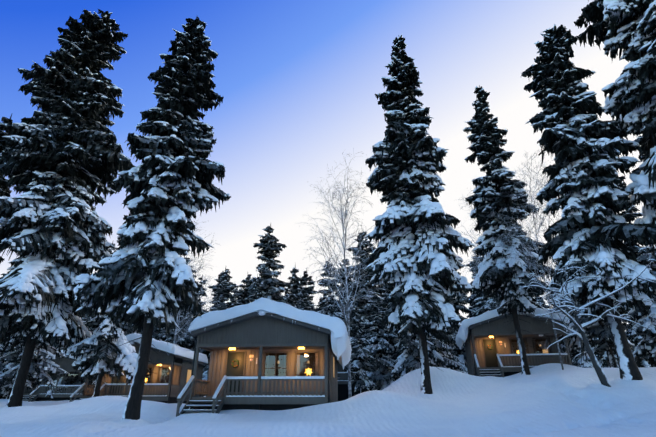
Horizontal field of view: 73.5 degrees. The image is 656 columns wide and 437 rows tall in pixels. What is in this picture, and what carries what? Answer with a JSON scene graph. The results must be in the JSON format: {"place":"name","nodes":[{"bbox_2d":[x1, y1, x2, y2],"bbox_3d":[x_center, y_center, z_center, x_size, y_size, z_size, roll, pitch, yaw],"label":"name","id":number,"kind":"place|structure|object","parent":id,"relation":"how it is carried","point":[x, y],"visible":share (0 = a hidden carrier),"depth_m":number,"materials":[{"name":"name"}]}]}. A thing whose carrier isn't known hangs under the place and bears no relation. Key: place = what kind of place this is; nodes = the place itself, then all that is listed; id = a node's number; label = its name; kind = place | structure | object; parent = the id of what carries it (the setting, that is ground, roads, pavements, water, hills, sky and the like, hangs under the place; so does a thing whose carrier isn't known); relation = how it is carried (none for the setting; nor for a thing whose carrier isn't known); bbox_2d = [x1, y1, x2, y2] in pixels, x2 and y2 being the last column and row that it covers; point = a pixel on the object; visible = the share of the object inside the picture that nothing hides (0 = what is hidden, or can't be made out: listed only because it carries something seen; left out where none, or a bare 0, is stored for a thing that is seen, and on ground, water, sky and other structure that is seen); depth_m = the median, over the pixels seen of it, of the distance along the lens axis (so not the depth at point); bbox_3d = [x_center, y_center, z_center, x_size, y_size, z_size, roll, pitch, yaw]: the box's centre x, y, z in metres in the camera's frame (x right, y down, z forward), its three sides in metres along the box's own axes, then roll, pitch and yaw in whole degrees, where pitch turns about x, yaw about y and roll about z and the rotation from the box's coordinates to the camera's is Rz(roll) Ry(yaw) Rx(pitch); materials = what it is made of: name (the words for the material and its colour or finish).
{"place":"outdoors","nodes":[
{"label":"outdoors","id":0,"kind":"place"},
{"bbox_2d":[188,297,351,369],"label":"roof snow","id":1,"kind":"structure","parent":0,"point":[340,345],"depth_m":19.85,"materials":[{"name":"white snow"}]},
{"bbox_2d":[0,0,654,323],"label":"sky","id":2,"kind":"structure","parent":0,"point":[298,81],"materials":[{"name":"blue"}]},
{"bbox_2d":[0,363,655,436],"bbox_3d":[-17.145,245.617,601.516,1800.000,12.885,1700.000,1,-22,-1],"label":"snow ground","id":3,"kind":"structure","parent":0,"point":[550,400],"depth_m":15.08,"materials":[{"name":"white snow"}]},
{"bbox_2d":[0,342,8,398],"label":"forest spruce","id":4,"kind":"object","parent":3,"relation":"on","point":[3,395],"visible":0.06,"depth_m":51.17,"materials":[{"name":"green plant"}]},
{"bbox_2d":[0,270,10,385],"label":"forest spruce","id":5,"kind":"object","parent":3,"relation":"on","point":[1,351],"visible":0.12,"depth_m":48.16,"materials":[{"name":"green plant"}]},
{"bbox_2d":[0,114,12,263],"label":"spruce","id":6,"kind":"object","parent":3,"relation":"on","point":[4,186],"visible":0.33,"depth_m":29.95,"materials":[{"name":"green plant"}]},
{"bbox_2d":[0,347,20,398],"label":"forest spruce","id":7,"kind":"object","parent":3,"relation":"on","point":[7,366],"visible":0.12,"depth_m":47.81,"materials":[{"name":"green plant"}]},
{"bbox_2d":[0,340,69,391],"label":"forest spruce","id":8,"kind":"object","parent":3,"relation":"on","point":[42,357],"visible":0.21,"depth_m":36.68,"materials":[{"name":"green plant"}]},
{"bbox_2d":[26,339,59,393],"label":"forest spruce","id":9,"kind":"object","parent":3,"relation":"on","point":[50,344],"visible":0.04,"depth_m":54.75,"materials":[{"name":"green plant"}]},
{"bbox_2d":[22,356,94,401],"bbox_3d":[-26.829,17.555,46.141,6.526,5.640,9.380,1,-22,-1],"label":"cabin","id":10,"kind":"object","parent":3,"relation":"on","point":[42,389],"visible":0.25,"depth_m":43.17,"materials":[{"name":"grey paint"}]},
{"bbox_2d":[0,9,135,406],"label":"tall spruce","id":11,"kind":"object","parent":3,"relation":"on","point":[65,156],"visible":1,"depth_m":27.11,"materials":[{"name":"green plant"}]},
{"bbox_2d":[45,302,90,398],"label":"forest spruce","id":12,"kind":"object","parent":3,"relation":"on","point":[71,379],"visible":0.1,"depth_m":45.02,"materials":[{"name":"green plant"}]},
{"bbox_2d":[76,242,117,334],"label":"forest spruce","id":13,"kind":"object","parent":3,"relation":"on","point":[110,252],"depth_m":60.11,"materials":[{"name":"green plant"}]},
{"bbox_2d":[64,215,137,396],"bbox_3d":[-12.822,5.398,27.195,3.894,12.450,3.929,-4,-23,10],"label":"spruce","id":14,"kind":"object","parent":3,"relation":"on","point":[97,356],"visible":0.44,"depth_m":25.22,"materials":[{"name":"white plant"}]},
{"bbox_2d":[78,320,141,392],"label":"forest spruce","id":15,"kind":"object","parent":3,"relation":"on","point":[126,329],"visible":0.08,"depth_m":36.13,"materials":[{"name":"green plant"}]},
{"bbox_2d":[69,342,206,403],"bbox_3d":[-13.891,12.613,33.406,6.528,5.640,9.380,-1,-22,1],"label":"cabin","id":16,"kind":"object","parent":3,"relation":"on","point":[166,386],"visible":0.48,"depth_m":31.65,"materials":[{"name":"grey paint"}]},
{"bbox_2d":[126,333,207,362],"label":"roof snow","id":17,"kind":"structure","parent":16,"relation":"on","point":[175,349],"depth_m":31.31,"materials":[{"name":"white snow"}]},
{"bbox_2d":[74,17,230,419],"bbox_3d":[-6.468,-1.433,18.038,4.864,18.550,4.632,1,-22,-1],"label":"snowy conifer tree","id":18,"kind":"object","parent":3,"relation":"on","point":[143,280],"visible":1,"depth_m":16.64,"materials":[{"name":"green plant"}]},
{"bbox_2d":[141,323,163,340],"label":"forest spruce","id":19,"kind":"object","parent":3,"relation":"on","point":[155,332],"depth_m":53.91,"materials":[{"name":"green plant"}]},
{"bbox_2d":[153,309,194,346],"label":"forest spruce","id":20,"kind":"object","parent":3,"relation":"on","point":[184,341],"visible":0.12,"depth_m":49.62,"materials":[{"name":"green plant"}]},
{"bbox_2d":[160,255,195,346],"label":"forest spruce","id":21,"kind":"object","parent":3,"relation":"on","point":[187,259],"visible":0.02,"depth_m":61.09,"materials":[{"name":"green plant"}]},
{"bbox_2d":[180,274,208,390],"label":"forest spruce","id":22,"kind":"object","parent":3,"relation":"on","point":[191,347],"visible":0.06,"depth_m":54.11,"materials":[{"name":"green plant"}]},
{"bbox_2d":[170,218,225,343],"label":"birch","id":23,"kind":"object","parent":3,"relation":"on","point":[184,317],"visible":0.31,"depth_m":42.59,"materials":[{"name":"grey plant"}]},
{"bbox_2d":[199,273,231,394],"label":"forest spruce","id":24,"kind":"object","parent":3,"relation":"on","point":[219,289],"visible":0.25,"depth_m":52.40,"materials":[{"name":"green plant"}]},
{"bbox_2d":[203,268,235,372],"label":"forest spruce","id":25,"kind":"object","parent":3,"relation":"on","point":[227,276],"visible":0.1,"depth_m":62.85,"materials":[{"name":"green plant"}]},
{"bbox_2d":[227,284,239,307],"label":"forest spruce","id":26,"kind":"object","parent":3,"relation":"on","point":[233,303],"visible":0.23,"depth_m":59.84,"materials":[{"name":"green plant"}]},
{"bbox_2d":[234,274,251,304],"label":"forest spruce","id":27,"kind":"object","parent":3,"relation":"on","point":[247,282],"visible":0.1,"depth_m":59.11,"materials":[{"name":"green plant"}]},
{"bbox_2d":[246,275,264,301],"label":"forest spruce","id":28,"kind":"object","parent":3,"relation":"on","point":[253,296],"visible":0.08,"depth_m":39.83,"materials":[{"name":"green plant"}]},
{"bbox_2d":[176,312,337,416],"bbox_3d":[-2.786,8.096,22.197,6.530,5.640,9.381,-2,-23,4],"label":"cabin","id":29,"kind":"object","parent":3,"relation":"on","point":[269,361],"visible":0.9,"depth_m":19.99,"materials":[{"name":"grey paint"}]},
{"bbox_2d":[244,224,288,301],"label":"forest spruce","id":30,"kind":"object","parent":3,"relation":"on","point":[273,288],"visible":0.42,"depth_m":57.01,"materials":[{"name":"green plant"}]},
{"bbox_2d":[279,283,295,306],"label":"forest spruce","id":31,"kind":"object","parent":3,"relation":"on","point":[286,299],"visible":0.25,"depth_m":43.95,"materials":[{"name":"green plant"}]},
{"bbox_2d":[288,267,301,307],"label":"forest spruce","id":32,"kind":"object","parent":3,"relation":"on","point":[295,288],"visible":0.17,"depth_m":50.63,"materials":[{"name":"green plant"}]},
{"bbox_2d":[295,276,307,306],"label":"forest spruce","id":33,"kind":"object","parent":3,"relation":"on","point":[302,291],"visible":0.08,"depth_m":55.91,"materials":[{"name":"green plant"}]},
{"bbox_2d":[295,294,310,310],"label":"forest spruce","id":34,"kind":"object","parent":3,"relation":"on","point":[304,304],"visible":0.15,"depth_m":35.88,"materials":[{"name":"green plant"}]},
{"bbox_2d":[301,271,316,310],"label":"forest spruce","id":35,"kind":"object","parent":3,"relation":"on","point":[309,290],"visible":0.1,"depth_m":63.94,"materials":[{"name":"green plant"}]},
{"bbox_2d":[316,295,327,308],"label":"forest spruce","id":36,"kind":"object","parent":3,"relation":"on","point":[322,299],"depth_m":66.93,"materials":[{"name":"green plant"}]},
{"bbox_2d":[315,261,353,332],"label":"forest spruce","id":37,"kind":"object","parent":3,"relation":"on","point":[330,304],"visible":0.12,"depth_m":53.22,"materials":[{"name":"green plant"}]},
{"bbox_2d":[326,259,352,313],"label":"forest spruce","id":38,"kind":"object","parent":3,"relation":"on","point":[342,275],"visible":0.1,"depth_m":64.99,"materials":[{"name":"green plant"}]},
{"bbox_2d":[302,149,388,397],"bbox_3d":[0.799,3.392,32.613,7.081,19.970,9.563,1,-22,-1],"label":"birch","id":39,"kind":"object","parent":3,"relation":"on","point":[337,274],"visible":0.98,"depth_m":33.12,"materials":[{"name":"grey plant"}]},
{"bbox_2d":[345,299,356,337],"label":"forest spruce","id":40,"kind":"object","parent":3,"relation":"on","point":[350,316],"visible":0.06,"depth_m":59.35,"materials":[{"name":"green plant"}]},
{"bbox_2d":[337,347,372,400],"bbox_3d":[2.220,16.355,46.379,6.530,5.640,9.380,-2,-23,6],"label":"cabin","id":41,"kind":"object","parent":3,"relation":"on","point":[343,394],"visible":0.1,"depth_m":43.13,"materials":[{"name":"grey paint"}]},
{"bbox_2d":[350,337,372,348],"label":"spruce tree","id":42,"kind":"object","parent":41,"relation":"on","point":[369,346],"depth_m":43.79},
{"bbox_2d":[342,308,376,392],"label":"forest spruce","id":43,"kind":"object","parent":3,"relation":"on","point":[360,363],"visible":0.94,"depth_m":35.96,"materials":[{"name":"green plant"}]},
{"bbox_2d":[334,232,384,333],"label":"forest spruce","id":44,"kind":"object","parent":3,"relation":"on","point":[374,286],"visible":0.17,"depth_m":60.97,"materials":[{"name":"green plant"}]},
{"bbox_2d":[346,254,386,339],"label":"forest spruce","id":45,"kind":"object","parent":3,"relation":"on","point":[363,313],"visible":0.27,"depth_m":53.68,"materials":[{"name":"green plant"}]},
{"bbox_2d":[353,294,398,390],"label":"forest spruce","id":46,"kind":"object","parent":3,"relation":"on","point":[381,350],"visible":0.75,"depth_m":41.08,"materials":[{"name":"green plant"}]},
{"bbox_2d":[379,286,395,344],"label":"forest spruce","id":47,"kind":"object","parent":3,"relation":"on","point":[382,296],"visible":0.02,"depth_m":66.66,"materials":[{"name":"green plant"}]},
{"bbox_2d":[379,278,404,379],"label":"forest spruce","id":48,"kind":"object","parent":3,"relation":"on","point":[387,304],"visible":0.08,"depth_m":58.56,"materials":[{"name":"green plant"}]},
{"bbox_2d":[383,328,436,382],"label":"forest spruce","id":49,"kind":"object","parent":3,"relation":"on","point":[408,356],"visible":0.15,"depth_m":34.90,"materials":[{"name":"green plant"}]},
{"bbox_2d":[364,34,475,393],"bbox_3d":[4.793,-1.599,25.270,5.678,22.600,6.322,1,-22,-1],"label":"spruce","id":50,"kind":"object","parent":3,"relation":"on","point":[417,259],"visible":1,"depth_m":23.47,"materials":[{"name":"green plant"}]},
{"bbox_2d":[391,332,461,370],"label":"forest spruce","id":51,"kind":"object","parent":3,"relation":"on","point":[442,355],"visible":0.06,"depth_m":39.26,"materials":[{"name":"green plant"}]},
{"bbox_2d":[443,327,467,373],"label":"forest spruce","id":52,"kind":"object","parent":3,"relation":"on","point":[453,352],"visible":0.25,"depth_m":49.31,"materials":[{"name":"green plant"}]},
{"bbox_2d":[450,264,473,368],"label":"forest spruce","id":53,"kind":"object","parent":3,"relation":"on","point":[464,300],"visible":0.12,"depth_m":58.80,"materials":[{"name":"green plant"}]},
{"bbox_2d":[468,293,475,316],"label":"forest spruce","id":54,"kind":"object","parent":3,"relation":"on","point":[471,307],"visible":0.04,"depth_m":65.67,"materials":[{"name":"green plant"}]},
{"bbox_2d":[467,253,487,316],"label":"forest spruce","id":55,"kind":"object","parent":3,"relation":"on","point":[470,265],"visible":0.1,"depth_m":64.56,"materials":[{"name":"green plant"}]},
{"bbox_2d":[471,252,499,315],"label":"forest spruce","id":56,"kind":"object","parent":3,"relation":"on","point":[482,309],"visible":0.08,"depth_m":56.27,"materials":[{"name":"green plant"}]},
{"bbox_2d":[460,187,521,307],"bbox_3d":[14.444,4.718,38.073,6.296,17.951,7.539,-10,-24,22],"label":"birch","id":57,"kind":"object","parent":3,"relation":"on","point":[475,256],"visible":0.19,"depth_m":39.64,"materials":[{"name":"grey plant"}]},
{"bbox_2d":[489,295,500,309],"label":"forest spruce","id":58,"kind":"object","parent":3,"relation":"on","point":[496,304],"visible":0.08,"depth_m":51.06,"materials":[{"name":"green plant"}]},
{"bbox_2d":[463,85,554,374],"bbox_3d":[11.602,-0.272,30.009,5.050,21.750,5.131,1,-22,-1],"label":"spruce","id":59,"kind":"object","parent":3,"relation":"on","point":[492,192],"visible":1,"depth_m":29.01,"materials":[{"name":"green plant"}]},
{"bbox_2d":[464,313,572,376],"bbox_3d":[13.678,10.245,32.392,6.529,5.640,9.381,-5,-23,11],"label":"cabin","id":60,"kind":"object","parent":3,"relation":"on","point":[491,347],"visible":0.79,"depth_m":30.61,"materials":[{"name":"grey paint"}]},
{"bbox_2d":[456,307,569,348],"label":"roof snow","id":61,"kind":"structure","parent":60,"relation":"on","point":[461,335],"depth_m":30.46,"materials":[{"name":"white snow"}]},
{"bbox_2d":[486,149,563,369],"bbox_3d":[12.897,2.219,26.045,6.094,13.583,6.019,1,-22,-1],"label":"birch","id":62,"kind":"object","parent":3,"relation":"on","point":[535,223],"visible":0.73,"depth_m":26.96,"materials":[{"name":"grey plant"}]},
{"bbox_2d":[509,194,544,308],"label":"forest spruce","id":63,"kind":"object","parent":3,"relation":"on","point":[524,241],"visible":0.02,"depth_m":39.37,"materials":[{"name":"green plant"}]},
{"bbox_2d":[532,293,551,310],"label":"forest spruce","id":64,"kind":"object","parent":3,"relation":"on","point":[542,304],"visible":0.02,"depth_m":52.74,"materials":[{"name":"green plant"}]},
{"bbox_2d":[548,284,565,352],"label":"forest spruce","id":65,"kind":"object","parent":3,"relation":"on","point":[562,346],"visible":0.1,"depth_m":63.97,"materials":[{"name":"green plant"}]},
{"bbox_2d":[551,260,603,367],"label":"forest spruce","id":66,"kind":"object","parent":3,"relation":"on","point":[586,363],"visible":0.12,"depth_m":48.08,"materials":[{"name":"green plant"}]},
{"bbox_2d":[519,245,655,386],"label":"bare tree","id":67,"kind":"object","parent":3,"relation":"on","point":[602,377],"visible":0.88,"depth_m":17.27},
{"bbox_2d":[521,24,655,379],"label":"spruce","id":68,"kind":"object","parent":3,"relation":"on","point":[591,227],"visible":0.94,"depth_m":19.28,"materials":[{"name":"green plant"}]},
{"bbox_2d":[555,206,633,367],"bbox_3d":[20.636,3.395,35.015,5.854,17.952,5.303,8,-24,-18],"label":"forest spruce","id":69,"kind":"object","parent":3,"relation":"on","point":[602,333],"visible":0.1,"depth_m":32.71,"materials":[{"name":"green plant"}]},
{"bbox_2d":[598,351,618,367],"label":"forest spruce","id":70,"kind":"object","parent":3,"relation":"on","point":[603,363],"visible":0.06,"depth_m":52.20,"materials":[{"name":"green plant"}]},
{"bbox_2d":[574,0,655,258],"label":"spruce","id":71,"kind":"object","parent":3,"relation":"on","point":[628,27],"visible":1,"depth_m":20.92,"materials":[{"name":"green plant"}]},
{"bbox_2d":[614,176,655,366],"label":"forest spruce","id":72,"kind":"object","parent":3,"relation":"on","point":[646,346],"visible":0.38,"depth_m":25.24,"materials":[{"name":"green plant"}]},
{"bbox_2d":[625,304,654,367],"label":"forest spruce","id":73,"kind":"object","parent":3,"relation":"on","point":[637,339],"visible":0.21,"depth_m":52.54,"materials":[{"name":"green plant"}]},
{"bbox_2d":[629,135,655,248],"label":"forest spruce","id":74,"kind":"object","parent":3,"relation":"on","point":[644,156],"visible":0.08,"depth_m":30.89,"materials":[{"name":"green plant"}]}
]}

